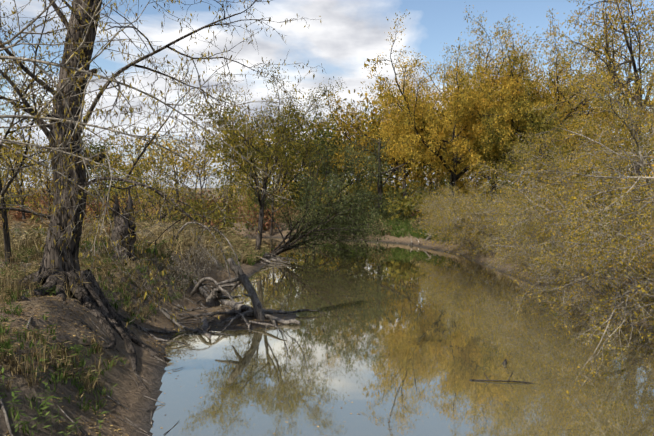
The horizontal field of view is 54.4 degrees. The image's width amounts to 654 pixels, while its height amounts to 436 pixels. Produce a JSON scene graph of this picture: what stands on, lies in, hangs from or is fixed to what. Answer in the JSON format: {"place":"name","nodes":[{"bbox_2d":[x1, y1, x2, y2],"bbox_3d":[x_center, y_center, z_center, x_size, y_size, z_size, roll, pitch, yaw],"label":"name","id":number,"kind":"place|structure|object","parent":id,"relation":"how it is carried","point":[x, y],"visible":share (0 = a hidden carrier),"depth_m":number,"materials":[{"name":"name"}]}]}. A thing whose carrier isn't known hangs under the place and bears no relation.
{"place":"outdoors","nodes":[
{"label":"outdoors","id":0,"kind":"place"},
{"bbox_2d":[0,188,653,435],"bbox_3d":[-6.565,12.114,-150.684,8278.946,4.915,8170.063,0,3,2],"label":"ground","id":1,"kind":"structure","parent":0,"point":[128,392],"depth_m":17.66,"materials":[{"name":"brown soil"}]},
{"bbox_2d":[0,153,40,221],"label":"tree","id":2,"kind":"object","parent":1,"relation":"on","point":[11,185],"depth_m":56.14,"materials":[{"name":"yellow plant"}]},
{"bbox_2d":[0,194,45,213],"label":"red bush","id":3,"kind":"object","parent":1,"relation":"on","point":[24,204],"depth_m":86.54,"materials":[{"name":"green plant"}]},
{"bbox_2d":[0,114,47,222],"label":"orchard tree","id":4,"kind":"object","parent":1,"relation":"on","point":[22,203],"visible":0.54,"depth_m":50.07,"materials":[{"name":"yellow plant"}]},
{"bbox_2d":[0,132,48,191],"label":"tree","id":5,"kind":"object","parent":1,"relation":"on","point":[10,156],"visible":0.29,"depth_m":156.14,"materials":[{"name":"yellow plant"}]},
{"bbox_2d":[8,202,46,221],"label":"field bush","id":6,"kind":"object","parent":1,"relation":"on","point":[20,214],"visible":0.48,"depth_m":77.69,"materials":[{"name":"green plant"}]},
{"bbox_2d":[8,147,52,221],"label":"tree","id":7,"kind":"object","parent":1,"relation":"on","point":[49,191],"depth_m":76.06,"materials":[{"name":"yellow plant"}]},
{"bbox_2d":[12,183,52,208],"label":"red bush","id":8,"kind":"object","parent":1,"relation":"on","point":[42,201],"depth_m":99.51,"materials":[{"name":"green plant"}]},
{"bbox_2d":[18,135,52,213],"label":"orchard tree","id":9,"kind":"object","parent":1,"relation":"on","point":[43,176],"visible":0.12,"depth_m":82.89,"materials":[{"name":"yellow plant"}]},
{"bbox_2d":[24,169,52,194],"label":"bush","id":10,"kind":"object","parent":1,"relation":"on","point":[45,187],"visible":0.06,"depth_m":137.77,"materials":[{"name":"green plant"}]},
{"bbox_2d":[0,24,87,264],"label":"thin tree","id":11,"kind":"object","parent":1,"relation":"on","point":[7,246],"visible":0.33,"depth_m":26.47,"materials":[{"name":"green plant"}]},
{"bbox_2d":[0,349,109,435],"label":"plant forbs","id":12,"kind":"object","parent":1,"relation":"on","point":[13,400],"visible":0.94,"depth_m":12.17,"materials":[{"name":"green plant"}]},
{"bbox_2d":[82,133,120,189],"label":"tree","id":13,"kind":"object","parent":1,"relation":"on","point":[95,151],"visible":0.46,"depth_m":159.03,"materials":[{"name":"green plant"}]},
{"bbox_2d":[87,150,130,220],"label":"orchard tree","id":14,"kind":"object","parent":1,"relation":"on","point":[105,181],"visible":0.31,"depth_m":73.66,"materials":[{"name":"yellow plant"}]},
{"bbox_2d":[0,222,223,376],"bbox_3d":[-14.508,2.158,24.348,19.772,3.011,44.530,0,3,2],"label":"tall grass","id":15,"kind":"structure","parent":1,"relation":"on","point":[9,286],"depth_m":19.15,"materials":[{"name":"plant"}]},
{"bbox_2d":[0,235,241,400],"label":"dry grass","id":16,"kind":"structure","parent":1,"relation":"on","point":[38,256],"depth_m":23.64,"materials":[{"name":"brown plant"}]},
{"bbox_2d":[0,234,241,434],"bbox_3d":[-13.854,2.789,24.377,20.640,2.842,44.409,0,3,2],"label":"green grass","id":17,"kind":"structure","parent":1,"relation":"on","point":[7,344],"depth_m":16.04,"materials":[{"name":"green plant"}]},
{"bbox_2d":[0,222,244,435],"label":"fallen branches","id":18,"kind":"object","parent":1,"relation":"on","point":[4,411],"depth_m":19.23,"materials":[{"name":"brown wood"}]},
{"bbox_2d":[0,219,246,435],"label":"weeds","id":19,"kind":"object","parent":1,"relation":"on","point":[18,227],"visible":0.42,"depth_m":35.95,"materials":[{"name":"brown plant"}]},
{"bbox_2d":[111,188,135,261],"bbox_3d":[-9.091,0.378,28.288,1.254,3.483,1.400,-2,4,-39],"label":"broken stump","id":20,"kind":"object","parent":1,"relation":"on","point":[117,229],"visible":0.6,"depth_m":27.95,"materials":[{"name":"wood"}]},
{"bbox_2d":[85,181,166,221],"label":"bush","id":21,"kind":"object","parent":1,"relation":"on","point":[139,215],"depth_m":66.43,"materials":[{"name":"plant"}]},
{"bbox_2d":[87,159,165,200],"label":"bush","id":22,"kind":"object","parent":1,"relation":"on","point":[116,182],"visible":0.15,"depth_m":138.59,"materials":[{"name":"green plant"}]},
{"bbox_2d":[96,120,168,182],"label":"tree","id":23,"kind":"object","parent":1,"relation":"on","point":[125,146],"visible":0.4,"depth_m":159.77,"materials":[{"name":"yellow plant"}]},
{"bbox_2d":[106,161,169,200],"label":"bush","id":24,"kind":"object","parent":1,"relation":"on","point":[118,184],"visible":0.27,"depth_m":139.00,"materials":[{"name":"green plant"}]},
{"bbox_2d":[0,239,286,435],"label":"grass","id":25,"kind":"structure","parent":1,"relation":"on","point":[105,336],"depth_m":18.35,"materials":[{"name":"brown plant"}]},
{"bbox_2d":[91,156,195,222],"bbox_3d":[-19.319,-0.925,62.745,9.272,10.448,10.194,1,3,24],"label":"orchard tree","id":26,"kind":"object","parent":1,"relation":"on","point":[123,198],"visible":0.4,"depth_m":62.28,"materials":[{"name":"green plant"}]},
{"bbox_2d":[119,142,181,205],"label":"tree","id":27,"kind":"object","parent":1,"relation":"on","point":[149,165],"depth_m":95.80,"materials":[{"name":"yellow plant"}]},
{"bbox_2d":[56,266,256,435],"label":"fallen branches","id":28,"kind":"object","parent":1,"relation":"on","point":[143,379],"visible":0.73,"depth_m":16.59,"materials":[{"name":"brown wood"}]},
{"bbox_2d":[124,153,192,220],"bbox_3d":[-15.102,-1.624,56.245,5.990,9.032,6.866,0,3,2],"label":"tree","id":29,"kind":"object","parent":1,"relation":"on","point":[154,185],"depth_m":55.89,"materials":[{"name":"green plant"}]},
{"bbox_2d":[0,0,320,391],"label":"tree","id":30,"kind":"object","parent":1,"relation":"on","point":[91,297],"visible":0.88,"depth_m":20.46,"materials":[{"name":"brown plant"}]},
{"bbox_2d":[0,200,330,279],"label":"grass","id":31,"kind":"structure","parent":1,"relation":"on","point":[31,238],"depth_m":36.64,"materials":[{"name":"plant"}]},
{"bbox_2d":[129,128,201,197],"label":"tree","id":32,"kind":"object","parent":1,"relation":"on","point":[172,156],"visible":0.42,"depth_m":160.84,"materials":[{"name":"yellow plant"}]},
{"bbox_2d":[124,139,206,213],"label":"tree","id":33,"kind":"object","parent":1,"relation":"on","point":[172,170],"depth_m":83.97,"materials":[{"name":"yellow plant"}]},
{"bbox_2d":[142,177,194,200],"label":"bush","id":34,"kind":"object","parent":1,"relation":"on","point":[174,188],"visible":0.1,"depth_m":171.27,"materials":[{"name":"green plant"}]},
{"bbox_2d":[150,192,209,221],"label":"red bush","id":35,"kind":"object","parent":1,"relation":"on","point":[194,203],"depth_m":76.85,"materials":[{"name":"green plant"}]},
{"bbox_2d":[154,127,224,214],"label":"orchard tree","id":36,"kind":"object","parent":1,"relation":"on","point":[199,178],"visible":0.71,"depth_m":77.54,"materials":[{"name":"yellow plant"}]},
{"bbox_2d":[159,245,220,298],"bbox_3d":[-6.661,2.481,32.462,2.377,2.370,8.357,0,3,2],"label":"shrub","id":37,"kind":"object","parent":1,"relation":"on","point":[192,266],"visible":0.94,"depth_m":31.50,"materials":[{"name":"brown plant"}]},
{"bbox_2d":[82,218,302,265],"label":"grass","id":38,"kind":"structure","parent":1,"relation":"on","point":[239,246],"depth_m":47.46,"materials":[{"name":"plant"}]},
{"bbox_2d":[0,0,385,330],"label":"tree","id":39,"kind":"object","parent":1,"relation":"on","point":[37,116],"visible":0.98,"depth_m":16.61,"materials":[{"name":"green plant"}]},
{"bbox_2d":[179,151,211,194],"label":"tree","id":40,"kind":"object","parent":1,"relation":"on","point":[196,168],"visible":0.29,"depth_m":269.06,"materials":[{"name":"yellow plant"}]},
{"bbox_2d":[176,161,243,225],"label":"tree","id":41,"kind":"object","parent":1,"relation":"on","point":[224,191],"depth_m":69.36,"materials":[{"name":"green plant"}]},
{"bbox_2d":[190,200,231,219],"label":"field bush","id":42,"kind":"object","parent":1,"relation":"on","point":[211,208],"visible":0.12,"depth_m":75.87,"materials":[{"name":"green plant"}]},
{"bbox_2d":[184,195,250,232],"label":"shrub","id":43,"kind":"object","parent":1,"relation":"on","point":[233,220],"visible":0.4,"depth_m":53.13,"materials":[{"name":"green plant"}]},
{"bbox_2d":[197,190,242,210],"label":"red bush","id":44,"kind":"object","parent":1,"relation":"on","point":[221,201],"depth_m":89.79,"materials":[{"name":"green plant"}]},
{"bbox_2d":[140,252,306,345],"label":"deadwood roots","id":45,"kind":"object","parent":1,"relation":"on","point":[266,257],"visible":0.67,"depth_m":27.20,"materials":[{"name":"grey wood"}]},
{"bbox_2d":[199,117,257,200],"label":"tree","id":46,"kind":"object","parent":1,"relation":"on","point":[231,167],"visible":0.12,"depth_m":167.25,"materials":[{"name":"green plant"}]},
{"bbox_2d":[203,170,258,200],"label":"bush","id":47,"kind":"object","parent":1,"relation":"on","point":[217,192],"visible":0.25,"depth_m":165.13,"materials":[{"name":"green plant"}]},
{"bbox_2d":[221,193,260,207],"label":"field bush","id":48,"kind":"object","parent":1,"relation":"on","point":[239,202],"visible":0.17,"depth_m":96.39,"materials":[{"name":"green plant"}]},
{"bbox_2d":[222,165,274,201],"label":"bush","id":49,"kind":"object","parent":1,"relation":"on","point":[240,189],"visible":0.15,"depth_m":145.66,"materials":[{"name":"green plant"}]},
{"bbox_2d":[202,105,299,203],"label":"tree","id":50,"kind":"object","parent":1,"relation":"on","point":[218,173],"visible":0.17,"depth_m":99.03,"materials":[{"name":"green plant"}]},
{"bbox_2d":[230,143,279,201],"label":"tree","id":51,"kind":"object","parent":1,"relation":"on","point":[257,172],"depth_m":86.34,"materials":[{"name":"green plant"}]},
{"bbox_2d":[191,258,325,338],"bbox_3d":[-3.435,3.285,27.067,6.680,3.199,8.528,0,3,2],"label":"driftwood","id":52,"kind":"object","parent":1,"relation":"on","point":[257,311],"visible":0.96,"depth_m":26.75,"materials":[{"name":"grey wood"}]},
{"bbox_2d":[236,202,284,236],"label":"red bush","id":53,"kind":"object","parent":1,"relation":"on","point":[267,225],"depth_m":73.18,"materials":[{"name":"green plant"}]},
{"bbox_2d":[243,195,280,217],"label":"red bush","id":54,"kind":"object","parent":1,"relation":"on","point":[257,207],"depth_m":76.98,"materials":[{"name":"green plant"}]},
{"bbox_2d":[176,59,347,251],"bbox_3d":[-4.657,-4.516,48.381,12.517,15.684,10.284,0,3,2],"label":"tree","id":55,"kind":"object","parent":1,"relation":"on","point":[289,118],"visible":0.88,"depth_m":47.94,"materials":[{"name":"green plant"}]},
{"bbox_2d":[235,170,301,204],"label":"bush","id":56,"kind":"object","parent":1,"relation":"on","point":[268,189],"visible":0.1,"depth_m":102.67,"materials":[{"name":"green plant"}]},
{"bbox_2d":[267,189,299,210],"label":"field bush","id":57,"kind":"object","parent":1,"relation":"on","point":[288,203],"visible":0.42,"depth_m":94.41,"materials":[{"name":"green plant"}]},
{"bbox_2d":[246,136,322,236],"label":"orchard tree","id":58,"kind":"object","parent":1,"relation":"on","point":[273,211],"visible":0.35,"depth_m":71.31,"materials":[{"name":"green plant"}]},
{"bbox_2d":[252,121,353,203],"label":"tree","id":59,"kind":"object","parent":1,"relation":"on","point":[316,164],"visible":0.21,"depth_m":87.13,"materials":[{"name":"green plant"}]},
{"bbox_2d":[261,110,363,212],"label":"tree","id":60,"kind":"object","parent":1,"relation":"on","point":[318,175],"visible":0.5,"depth_m":68.90,"materials":[{"name":"green plant"}]},
{"bbox_2d":[271,106,356,200],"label":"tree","id":61,"kind":"object","parent":1,"relation":"on","point":[322,148],"visible":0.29,"depth_m":88.07,"materials":[{"name":"green plant"}]},
{"bbox_2d":[222,104,433,263],"bbox_3d":[0.895,-0.752,51.291,15.371,16.435,15.737,3,4,43],"label":"leaning bush","id":62,"kind":"object","parent":1,"relation":"on","point":[344,219],"visible":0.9,"depth_m":50.62,"materials":[{"name":"green plant"}]},
{"bbox_2d":[304,182,368,214],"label":"bush","id":63,"kind":"object","parent":1,"relation":"on","point":[331,201],"visible":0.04,"depth_m":80.16,"materials":[{"name":"green plant"}]},
{"bbox_2d":[329,99,401,191],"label":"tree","id":64,"kind":"object","parent":1,"relation":"on","point":[348,140],"visible":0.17,"depth_m":94.87,"materials":[{"name":"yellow plant"}]},
{"bbox_2d":[328,94,406,181],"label":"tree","id":65,"kind":"object","parent":1,"relation":"on","point":[365,109],"visible":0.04,"depth_m":117.27,"materials":[{"name":"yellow plant"}]},
{"bbox_2d":[337,173,411,209],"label":"bush","id":66,"kind":"object","parent":1,"relation":"on","point":[397,183],"visible":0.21,"depth_m":94.12,"materials":[{"name":"green plant"}]},
{"bbox_2d":[305,62,448,215],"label":"yellow tree","id":67,"kind":"object","parent":1,"relation":"on","point":[360,132],"visible":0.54,"depth_m":84.26,"materials":[{"name":"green plant"}]},
{"bbox_2d":[311,217,464,241],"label":"grass","id":68,"kind":"structure","parent":1,"relation":"on","point":[400,232],"depth_m":66.11,"materials":[{"name":"green plant"}]},
{"bbox_2d":[334,172,442,210],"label":"bush","id":69,"kind":"object","parent":1,"relation":"on","point":[400,189],"visible":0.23,"depth_m":100.64,"materials":[{"name":"green plant"}]},
{"bbox_2d":[361,102,416,186],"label":"tree","id":70,"kind":"object","parent":1,"relation":"on","point":[384,136],"visible":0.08,"depth_m":107.31,"materials":[{"name":"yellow plant"}]},
{"bbox_2d":[363,176,434,205],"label":"bush","id":71,"kind":"object","parent":1,"relation":"on","point":[394,190],"visible":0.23,"depth_m":98.86,"materials":[{"name":"green plant"}]},
{"bbox_2d":[348,55,453,198],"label":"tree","id":72,"kind":"object","parent":1,"relation":"on","point":[378,124],"visible":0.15,"depth_m":89.31,"materials":[{"name":"yellow plant"}]},
{"bbox_2d":[380,188,427,225],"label":"bush","id":73,"kind":"object","parent":1,"relation":"on","point":[403,202],"visible":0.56,"depth_m":69.40,"materials":[{"name":"green plant"}]},
{"bbox_2d":[369,117,469,199],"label":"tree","id":74,"kind":"object","parent":1,"relation":"on","point":[426,164],"visible":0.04,"depth_m":93.21,"materials":[{"name":"yellow plant"}]},
{"bbox_2d":[393,152,449,194],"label":"tree","id":75,"kind":"object","parent":1,"relation":"on","point":[428,168],"visible":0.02,"depth_m":133.19,"materials":[{"name":"yellow plant"}]},
{"bbox_2d":[407,192,447,214],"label":"bush","id":76,"kind":"object","parent":1,"relation":"on","point":[418,194],"visible":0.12,"depth_m":73.37,"materials":[{"name":"green plant"}]},
{"bbox_2d":[400,174,479,199],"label":"bush","id":77,"kind":"object","parent":1,"relation":"on","point":[432,189],"visible":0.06,"depth_m":106.59,"materials":[{"name":"green plant"}]},
{"bbox_2d":[406,175,514,266],"bbox_3d":[10.920,0.174,54.727,8.782,7.856,21.845,0,3,-5],"label":"bush","id":78,"kind":"object","parent":1,"relation":"on","point":[445,218],"visible":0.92,"depth_m":49.67,"materials":[{"name":"yellow plant"}]},
{"bbox_2d":[426,179,496,205],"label":"bush","id":79,"kind":"object","parent":1,"relation":"on","point":[488,193],"visible":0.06,"depth_m":80.27,"materials":[{"name":"green plant"}]},
{"bbox_2d":[359,5,570,202],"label":"yellow tree","id":80,"kind":"object","parent":1,"relation":"on","point":[395,123],"visible":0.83,"depth_m":65.90,"materials":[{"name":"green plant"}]},
{"bbox_2d":[443,172,508,205],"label":"bush","id":81,"kind":"object","parent":1,"relation":"on","point":[476,187],"visible":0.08,"depth_m":98.48,"materials":[{"name":"green plant"}]},
{"bbox_2d":[299,204,653,255],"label":"dry bank grass","id":82,"kind":"structure","parent":1,"relation":"on","point":[415,227],"depth_m":64.82,"materials":[{"name":"beige plant"}]},
{"bbox_2d":[366,14,633,212],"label":"yellow tree","id":83,"kind":"object","parent":1,"relation":"on","point":[520,68],"visible":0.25,"depth_m":71.16,"materials":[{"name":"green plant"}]},
{"bbox_2d":[472,182,527,235],"bbox_3d":[13.446,-0.401,44.431,6.102,4.295,3.936,0,3,2],"label":"shrub","id":84,"kind":"object","parent":1,"relation":"on","point":[501,207],"visible":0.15,"depth_m":44.53,"materials":[{"name":"yellow plant"}]},
{"bbox_2d":[450,72,573,198],"bbox_3d":[19.427,-6.778,64.368,13.682,16.092,12.375,0,3,2],"label":"yellow tree","id":85,"kind":"object","parent":1,"relation":"on","point":[537,128],"visible":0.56,"depth_m":62.92,"materials":[{"name":"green plant"}]},
{"bbox_2d":[416,6,653,196],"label":"yellow tree","id":86,"kind":"object","parent":1,"relation":"on","point":[558,65],"visible":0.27,"depth_m":68.41,"materials":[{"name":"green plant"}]},
{"bbox_2d":[496,134,589,265],"bbox_3d":[12.021,-1.094,34.328,4.974,7.866,6.547,1,3,25],"label":"shrub","id":87,"kind":"object","parent":1,"relation":"on","point":[565,165],"visible":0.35,"depth_m":33.57,"materials":[{"name":"yellow plant"}]},
{"bbox_2d":[457,130,634,292],"bbox_3d":[9.980,-0.049,30.981,7.676,8.095,10.122,0,3,2],"label":"shrub","id":88,"kind":"object","parent":1,"relation":"on","point":[538,165],"visible":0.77,"depth_m":30.25,"materials":[{"name":"yellow plant"}]},
{"bbox_2d":[497,150,598,263],"bbox_3d":[13.072,-0.656,36.929,6.030,6.884,5.894,0,3,2],"label":"shrub","id":89,"kind":"object","parent":1,"relation":"on","point":[542,206],"visible":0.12,"depth_m":37.14,"materials":[{"name":"yellow plant"}]},
{"bbox_2d":[451,176,653,368],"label":"bush","id":90,"kind":"object","parent":1,"relation":"on","point":[550,276],"visible":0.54,"depth_m":28.10,"materials":[{"name":"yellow plant"}]},
{"bbox_2d":[501,175,608,233],"bbox_3d":[14.432,-0.916,40.480,6.048,5.065,5.092,2,3,38],"label":"shrub","id":91,"kind":"object","parent":1,"relation":"on","point":[560,195],"visible":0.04,"depth_m":40.41,"materials":[{"name":"yellow plant"}]},
{"bbox_2d":[457,216,653,308],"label":"bank grass","id":92,"kind":"structure","parent":1,"relation":"on","point":[479,251],"depth_m":44.23,"materials":[{"name":"brown plant"}]},
{"bbox_2d":[500,44,625,196],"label":"yellow tree","id":93,"kind":"object","parent":1,"relation":"on","point":[576,97],"visible":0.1,"depth_m":80.02,"materials":[{"name":"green plant"}]},
{"bbox_2d":[478,131,653,340],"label":"shrub","id":94,"kind":"object","parent":1,"relation":"on","point":[556,213],"visible":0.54,"depth_m":26.49,"materials":[{"name":"yellow plant"}]},
{"bbox_2d":[493,59,653,279],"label":"overhanging tree","id":95,"kind":"object","parent":1,"relation":"on","point":[613,213],"visible":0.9,"depth_m":19.16,"materials":[{"name":"yellow plant"}]},
{"bbox_2d":[507,16,653,394],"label":"overhanging tree","id":96,"kind":"object","parent":1,"relation":"on","point":[640,156],"visible":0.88,"depth_m":22.62,"materials":[{"name":"yellow plant"}]},
{"bbox_2d":[532,85,652,208],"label":"tree","id":97,"kind":"object","parent":1,"relation":"on","point":[596,136],"visible":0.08,"depth_m":76.90,"materials":[{"name":"yellow plant"}]},
{"bbox_2d":[536,0,653,222],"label":"yellow tree","id":98,"kind":"object","parent":1,"relation":"on","point":[606,47],"visible":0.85,"depth_m":48.91,"materials":[{"name":"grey plant"}]},
{"bbox_2d":[551,97,653,314],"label":"overhanging tree","id":99,"kind":"object","parent":1,"relation":"on","point":[641,246],"visible":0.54,"depth_m":21.08,"materials":[{"name":"yellow plant"}]},
{"bbox_2d":[551,71,653,239],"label":"shrub","id":100,"kind":"object","parent":1,"relation":"on","point":[640,118],"visible":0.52,"depth_m":27.54,"materials":[{"name":"yellow plant"}]},
{"bbox_2d":[555,104,653,214],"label":"shrub","id":101,"kind":"object","parent":1,"relation":"on","point":[607,146],"visible":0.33,"depth_m":32.74,"materials":[{"name":"yellow plant"}]},
{"bbox_2d":[587,176,626,210],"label":"bush","id":102,"kind":"object","parent":1,"relation":"on","point":[606,194],"visible":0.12,"depth_m":85.63,"materials":[{"name":"green plant"}]},
{"bbox_2d":[569,263,653,338],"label":"overhanging tree","id":103,"kind":"object","parent":1,"relation":"on","point":[643,290],"visible":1,"depth_m":16.32,"materials":[{"name":"yellow plant"}]},
{"bbox_2d":[571,53,653,272],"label":"overhanging tree","id":104,"kind":"object","parent":1,"relation":"on","point":[621,199],"visible":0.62,"depth_m":20.71,"materials":[{"name":"yellow plant"}]},
{"bbox_2d":[608,108,653,173],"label":"tree","id":105,"kind":"object","parent":1,"relation":"on","point":[629,147],"visible":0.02,"depth_m":118.46,"materials":[{"name":"yellow plant"}]},
{"bbox_2d":[629,99,653,174],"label":"tree","id":106,"kind":"object","parent":1,"relation":"on","point":[648,136],"visible":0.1,"depth_m":77.11,"materials":[{"name":"yellow plant"}]},
{"bbox_2d":[0,0,653,187],"label":"sky","id":107,"kind":"structure","parent":0,"point":[348,33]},
{"bbox_2d":[150,237,653,435],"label":"water","id":108,"kind":"structure","parent":0,"point":[251,395],"depth_m":20.61,"materials":[{"name":"brown liquid"}]},
{"bbox_2d":[160,250,653,435],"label":"floating leaves","id":109,"kind":"object","parent":108,"relation":"on","point":[368,343],"visible":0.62,"depth_m":22.66,"materials":[{"name":"yellow plant"}]},
{"bbox_2d":[469,359,533,383],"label":"floating branch","id":110,"kind":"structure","parent":108,"relation":"in","point":[505,361],"depth_m":18.59,"materials":[{"name":"brown wood"}]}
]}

